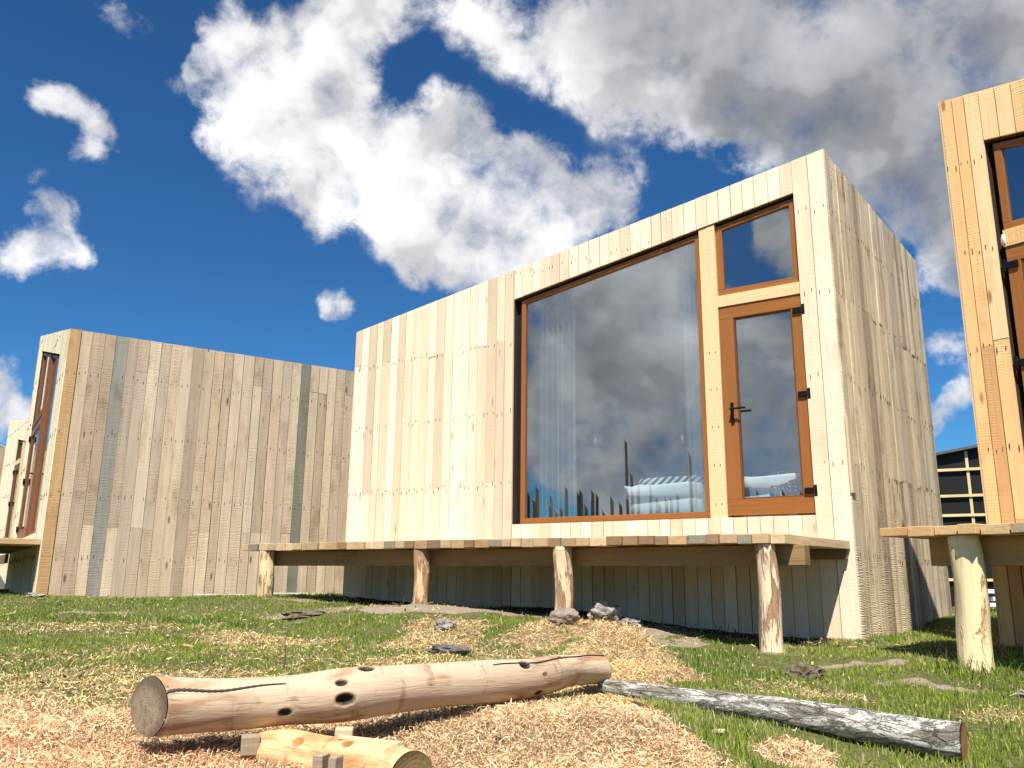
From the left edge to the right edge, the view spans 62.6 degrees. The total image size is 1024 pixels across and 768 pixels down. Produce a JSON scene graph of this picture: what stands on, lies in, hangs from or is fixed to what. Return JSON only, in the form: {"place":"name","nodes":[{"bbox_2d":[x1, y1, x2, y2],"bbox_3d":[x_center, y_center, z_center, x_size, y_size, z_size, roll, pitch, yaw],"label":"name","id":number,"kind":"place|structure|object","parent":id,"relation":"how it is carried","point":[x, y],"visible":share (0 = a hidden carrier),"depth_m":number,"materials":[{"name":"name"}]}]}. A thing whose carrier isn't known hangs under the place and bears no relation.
{"place":"outdoors","nodes":[
{"label":"outdoors","id":0,"kind":"place"},
{"bbox_2d":[0,589,1023,767],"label":"grass","id":1,"kind":"structure","parent":0,"point":[756,759],"depth_m":5.66,"materials":[{"name":"green plant"}]},
{"bbox_2d":[0,588,1023,767],"bbox_3d":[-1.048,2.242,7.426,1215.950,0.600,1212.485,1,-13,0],"label":"ground","id":2,"kind":"structure","parent":0,"point":[656,630],"depth_m":5.98,"materials":[{"name":"green plant"}]},
{"bbox_2d":[0,445,5,482],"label":"wooden cabin","id":3,"kind":"object","parent":2,"relation":"on","point":[2,451],"visible":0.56,"depth_m":23.25,"materials":[{"name":"beige wood"}]},
{"bbox_2d":[0,419,28,587],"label":"wooden cabin","id":4,"kind":"object","parent":2,"relation":"on","point":[13,461],"visible":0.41,"depth_m":20.77,"materials":[{"name":"beige wood"}]},
{"bbox_2d":[3,463,19,537],"bbox_3d":[-12.024,2.919,20.263,0.124,1.985,0.834,11,-16,-37],"label":"door","id":5,"kind":"structure","parent":4,"relation":"in","point":[16,472],"depth_m":20.43,"materials":[{"name":"brown wood"}]},
{"bbox_2d":[17,441,22,459],"bbox_3d":[-11.961,1.595,20.587,0.060,0.502,0.800,11,-16,-37],"label":"window","id":6,"kind":"structure","parent":4,"relation":"in","point":[21,442],"depth_m":20.79,"materials":[{"name":"brown wood"}]},
{"bbox_2d":[0,538,40,563],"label":"timber deck","id":7,"kind":"structure","parent":2,"relation":"on","point":[8,546],"depth_m":11.13,"materials":[{"name":"beige wood"}]},
{"bbox_2d":[25,592,45,596],"bbox_3d":[-5.973,2.644,10.559,0.245,0.062,0.199,5,-14,-20],"label":"rock","id":8,"kind":"object","parent":2,"relation":"on","point":[32,594],"visible":0.87,"depth_m":10.51,"materials":[{"name":"grey stone"}]},
{"bbox_2d":[5,329,354,597],"bbox_3d":[-5.901,1.211,14.991,4.539,4.968,6.071,9,-16,-32],"label":"wooden cabin","id":9,"kind":"object","parent":2,"relation":"on","point":[152,468],"visible":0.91,"depth_m":12.17,"materials":[{"name":"beige wood"}]},
{"bbox_2d":[16,418,40,537],"bbox_3d":[-8.374,1.662,14.607,0.124,2.015,2.014,9,-16,-32],"label":"door","id":10,"kind":"structure","parent":9,"relation":"in","point":[21,530],"depth_m":14.97,"materials":[{"name":"brown wood"}]},
{"bbox_2d":[35,353,49,418],"bbox_3d":[-8.305,-0.099,15.028,0.060,1.368,1.980,9,-16,-32],"label":"window","id":11,"kind":"structure","parent":9,"relation":"in","point":[41,393],"depth_m":15.53,"materials":[{"name":"brown wood"}]},
{"bbox_2d":[28,355,59,535],"bbox_3d":[-7.175,0.808,13.047,0.060,3.029,1.960,9,-16,-32],"label":"window","id":12,"kind":"structure","parent":9,"relation":"in","point":[55,358],"depth_m":13.49,"materials":[{"name":"brown wood"}]},
{"bbox_2d":[194,594,244,596],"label":"concrete slab","id":13,"kind":"structure","parent":2,"relation":"on","point":[198,595],"depth_m":11.62,"materials":[{"name":"grey concrete"}]},
{"bbox_2d":[273,566,280,592],"bbox_3d":[-3.436,2.777,12.188,0.140,0.620,0.024,12,-17,-31],"label":"loose board","id":14,"kind":"object","parent":2,"relation":"on","point":[276,574],"visible":0.21,"depth_m":12.19,"materials":[{"name":"beige wood"}]},
{"bbox_2d":[283,630,288,666],"bbox_3d":[-1.411,1.650,5.261,0.021,0.220,0.013,1,-13,0],"label":"dry stalk","id":15,"kind":"object","parent":2,"relation":"on","point":[285,649],"visible":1,"depth_m":5.26,"materials":[{"name":"plant"}]},
{"bbox_2d":[274,593,328,594],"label":"concrete slab","id":16,"kind":"structure","parent":2,"relation":"on","point":[296,593],"depth_m":11.81,"materials":[{"name":"grey concrete"}]},
{"bbox_2d":[281,609,325,616],"bbox_3d":[-1.930,2.124,7.816,0.443,0.074,0.270,1,-13,0],"label":"soil clod","id":17,"kind":"object","parent":2,"relation":"on","point":[307,613],"visible":0.88,"depth_m":7.74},
{"bbox_2d":[312,752,342,767],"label":"wood block","id":18,"kind":"object","parent":2,"relation":"on","point":[323,760],"depth_m":2.84,"materials":[{"name":"beige wood"}]},
{"bbox_2d":[243,729,431,767],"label":"peeled log","id":19,"kind":"object","parent":2,"relation":"on","point":[283,746],"visible":0.8,"depth_m":3.07,"materials":[{"name":"brown wood"}]},
{"bbox_2d":[338,735,400,745],"bbox_3d":[-0.513,1.282,3.033,0.260,0.012,0.024,-6,-14,26],"label":"wood splinter","id":20,"kind":"object","parent":19,"relation":"on","point":[389,742],"visible":1,"depth_m":3.02,"materials":[{"name":"beige wood"}]},
{"bbox_2d":[335,726,353,736],"bbox_3d":[-0.675,1.419,3.385,0.070,0.070,0.070,2,-13,-6],"label":"wood block","id":21,"kind":"object","parent":2,"relation":"on","point":[348,731],"depth_m":3.36,"materials":[{"name":"beige wood"}]},
{"bbox_2d":[131,655,611,736],"bbox_3d":[-0.387,1.406,3.932,2.517,0.236,0.445,11,-16,-37],"label":"debarked log","id":22,"kind":"object","parent":2,"relation":"on","point":[165,705],"visible":1,"depth_m":3.47,"materials":[{"name":"brown wood"}]},
{"bbox_2d":[433,618,456,629],"bbox_3d":[-0.553,1.986,6.977,0.185,0.095,0.130,-5,-14,21],"label":"rock","id":23,"kind":"object","parent":2,"relation":"on","point":[442,624],"visible":0.98,"depth_m":6.94,"materials":[{"name":"grey stone"}]},
{"bbox_2d":[428,644,471,653],"bbox_3d":[-0.431,1.836,5.839,0.315,0.065,0.199,1,-13,0],"label":"rock","id":24,"kind":"object","parent":2,"relation":"on","point":[443,648],"visible":0.93,"depth_m":5.78,"materials":[{"name":"stone"}]},
{"bbox_2d":[16,602,906,767],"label":"bark chips","id":25,"kind":"object","parent":2,"relation":"on","point":[494,718],"visible":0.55,"depth_m":4.50,"materials":[{"name":"beige wood"}]},
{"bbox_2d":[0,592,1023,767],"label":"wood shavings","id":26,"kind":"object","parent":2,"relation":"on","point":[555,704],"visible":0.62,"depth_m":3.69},
{"bbox_2d":[240,733,259,755],"bbox_3d":[-1.015,1.398,3.266,0.070,0.070,0.070,5,-14,-17],"label":"wood block","id":27,"kind":"object","parent":26,"relation":"on","point":[250,744],"depth_m":3.23,"materials":[{"name":"beige wood"}]},
{"bbox_2d":[242,533,849,652],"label":"timber deck","id":28,"kind":"structure","parent":2,"relation":"on","point":[766,554],"depth_m":7.45,"materials":[{"name":"beige wood"}]},
{"bbox_2d":[547,607,579,623],"bbox_3d":[0.444,1.974,7.192,0.287,0.134,0.217,1,-13,0],"label":"rock","id":29,"kind":"object","parent":2,"relation":"on","point":[563,615],"visible":0.98,"depth_m":7.11,"materials":[{"name":"brown stone"}]},
{"bbox_2d":[587,600,624,621],"bbox_3d":[0.833,2.015,7.479,0.317,0.190,0.275,-8,-15,32],"label":"rock","id":30,"kind":"object","parent":2,"relation":"on","point":[600,609],"visible":0.88,"depth_m":7.41,"materials":[{"name":"grey stone"}]},
{"bbox_2d":[618,616,640,624],"bbox_3d":[1.024,2.065,7.354,0.219,0.073,0.154,1,-13,0],"label":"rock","id":31,"kind":"object","parent":2,"relation":"on","point":[633,620],"visible":0.86,"depth_m":7.30,"materials":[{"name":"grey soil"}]},
{"bbox_2d":[343,149,951,639],"bbox_3d":[1.595,0.687,10.821,6.422,4.701,3.758,-8,-16,33],"label":"wooden cabin","id":32,"kind":"object","parent":2,"relation":"on","point":[765,323],"visible":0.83,"depth_m":9.70,"materials":[{"name":"beige wood"}]},
{"bbox_2d":[587,430,610,448],"bbox_3d":[1.077,0.670,10.198,0.198,0.220,0.422,-11,-17,40],"label":"wall lamp","id":33,"kind":"object","parent":32,"relation":"attached to","point":[595,439],"visible":1,"depth_m":10.08,"materials":[{"name":"white metal"}]},
{"bbox_2d":[520,234,710,523],"bbox_3d":[1.047,-0.003,9.163,2.223,2.968,0.060,-8,-16,33],"label":"window","id":34,"kind":"structure","parent":32,"relation":"in","point":[524,353],"depth_m":9.14,"materials":[{"name":"brown wood"}]},
{"bbox_2d":[624,475,705,514],"bbox_3d":[2.064,1.374,9.505,1.075,0.531,1.746,-8,-16,33],"label":"bed","id":35,"kind":"object","parent":32,"relation":"in","point":[672,494],"visible":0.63,"depth_m":8.84,"materials":[{"name":"white fabric"}]},
{"bbox_2d":[674,427,695,445],"bbox_3d":[1.993,0.601,9.590,0.198,0.220,0.422,-11,-17,40],"label":"wall lamp","id":36,"kind":"object","parent":32,"relation":"attached to","point":[683,437],"visible":1,"depth_m":9.47,"materials":[{"name":"white metal"}]},
{"bbox_2d":[716,198,798,295],"bbox_3d":[2.475,-1.367,8.517,0.816,0.888,0.060,-8,-16,33],"label":"window","id":37,"kind":"structure","parent":32,"relation":"in","point":[789,204],"depth_m":8.50,"materials":[{"name":"brown wood"}]},
{"bbox_2d":[719,294,817,515],"bbox_3d":[2.446,0.197,8.102,0.850,2.097,0.124,-8,-16,33],"label":"door","id":38,"kind":"structure","parent":32,"relation":"in","point":[738,505],"depth_m":8.11,"materials":[{"name":"brown wood"}]},
{"bbox_2d":[731,471,815,517],"bbox_3d":[3.034,1.261,8.919,0.993,0.507,1.924,-8,-16,33],"label":"bed","id":39,"kind":"object","parent":32,"relation":"in","point":[782,483],"visible":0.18,"depth_m":8.16,"materials":[{"name":"white fabric"}]},
{"bbox_2d":[597,679,967,761],"bbox_3d":[1.240,1.650,4.199,1.818,0.217,0.157,-9,-16,35],"label":"bark log","id":40,"kind":"object","parent":2,"relation":"on","point":[946,738],"visible":0.91,"depth_m":3.97,"materials":[{"name":"grey wood"}]},
{"bbox_2d":[785,661,825,681],"bbox_3d":[1.904,1.875,5.479,0.258,0.137,0.197,1,-13,0],"label":"soil clod","id":41,"kind":"object","parent":2,"relation":"on","point":[797,669],"visible":0.73,"depth_m":5.43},
{"bbox_2d":[646,616,1023,688],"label":"grass","id":42,"kind":"structure","parent":2,"relation":"on","point":[966,666],"depth_m":5.52,"materials":[{"name":"green plant"}]},
{"bbox_2d":[880,522,1023,672],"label":"timber deck","id":43,"kind":"structure","parent":2,"relation":"on","point":[967,553],"depth_m":5.68,"materials":[{"name":"beige wood"}]},
{"bbox_2d":[936,445,994,605],"bbox_3d":[9.721,2.803,17.404,5.060,3.394,3.720,-7,-15,28],"label":"unfinished cabin","id":44,"kind":"object","parent":2,"relation":"on","point":[960,487],"visible":0.19,"depth_m":16.16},
{"bbox_2d":[938,78,1023,645],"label":"wooden cabin","id":45,"kind":"object","parent":2,"relation":"on","point":[982,132],"visible":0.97,"depth_m":6.96,"materials":[{"name":"beige wood"}]},
{"bbox_2d":[993,137,1023,229],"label":"window","id":46,"kind":"structure","parent":45,"relation":"in","point":[998,148],"depth_m":7.03,"materials":[{"name":"brown wood"}]},
{"bbox_2d":[1001,243,1023,386],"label":"door","id":47,"kind":"structure","parent":45,"relation":"in","point":[1014,264],"depth_m":6.81,"materials":[{"name":"brown wood"}]},
{"bbox_2d":[990,602,995,606],"bbox_3d":[7.839,3.454,13.179,1.050,0.060,0.600,1,-13,0],"label":"white board","id":48,"kind":"object","parent":2,"relation":"on","point":[992,604],"visible":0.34,"depth_m":12.89,"materials":[{"name":"paint"}]},
{"bbox_2d":[989,596,994,600],"bbox_3d":[7.900,3.367,13.199,1.050,0.060,0.600,1,-13,0],"label":"white board","id":49,"kind":"object","parent":48,"relation":"on","point":[991,598],"visible":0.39,"depth_m":12.96,"materials":[{"name":"paint"}]},
{"bbox_2d":[988,589,994,593],"bbox_3d":[7.811,3.259,13.224,1.050,0.060,0.600,1,-13,0],"label":"white board","id":50,"kind":"object","parent":49,"relation":"on","point":[990,591],"depth_m":12.93,"materials":[{"name":"paint"}]},
{"bbox_2d":[1016,689,1023,694],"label":"rock","id":51,"kind":"object","parent":2,"relation":"on","point":[1020,692],"visible":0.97,"depth_m":4.82,"materials":[{"name":"grey stone"}]},
{"bbox_2d":[0,0,1023,452],"label":"sky","id":52,"kind":"structure","parent":0,"point":[283,180],"materials":[{"name":"blue"}]}
]}

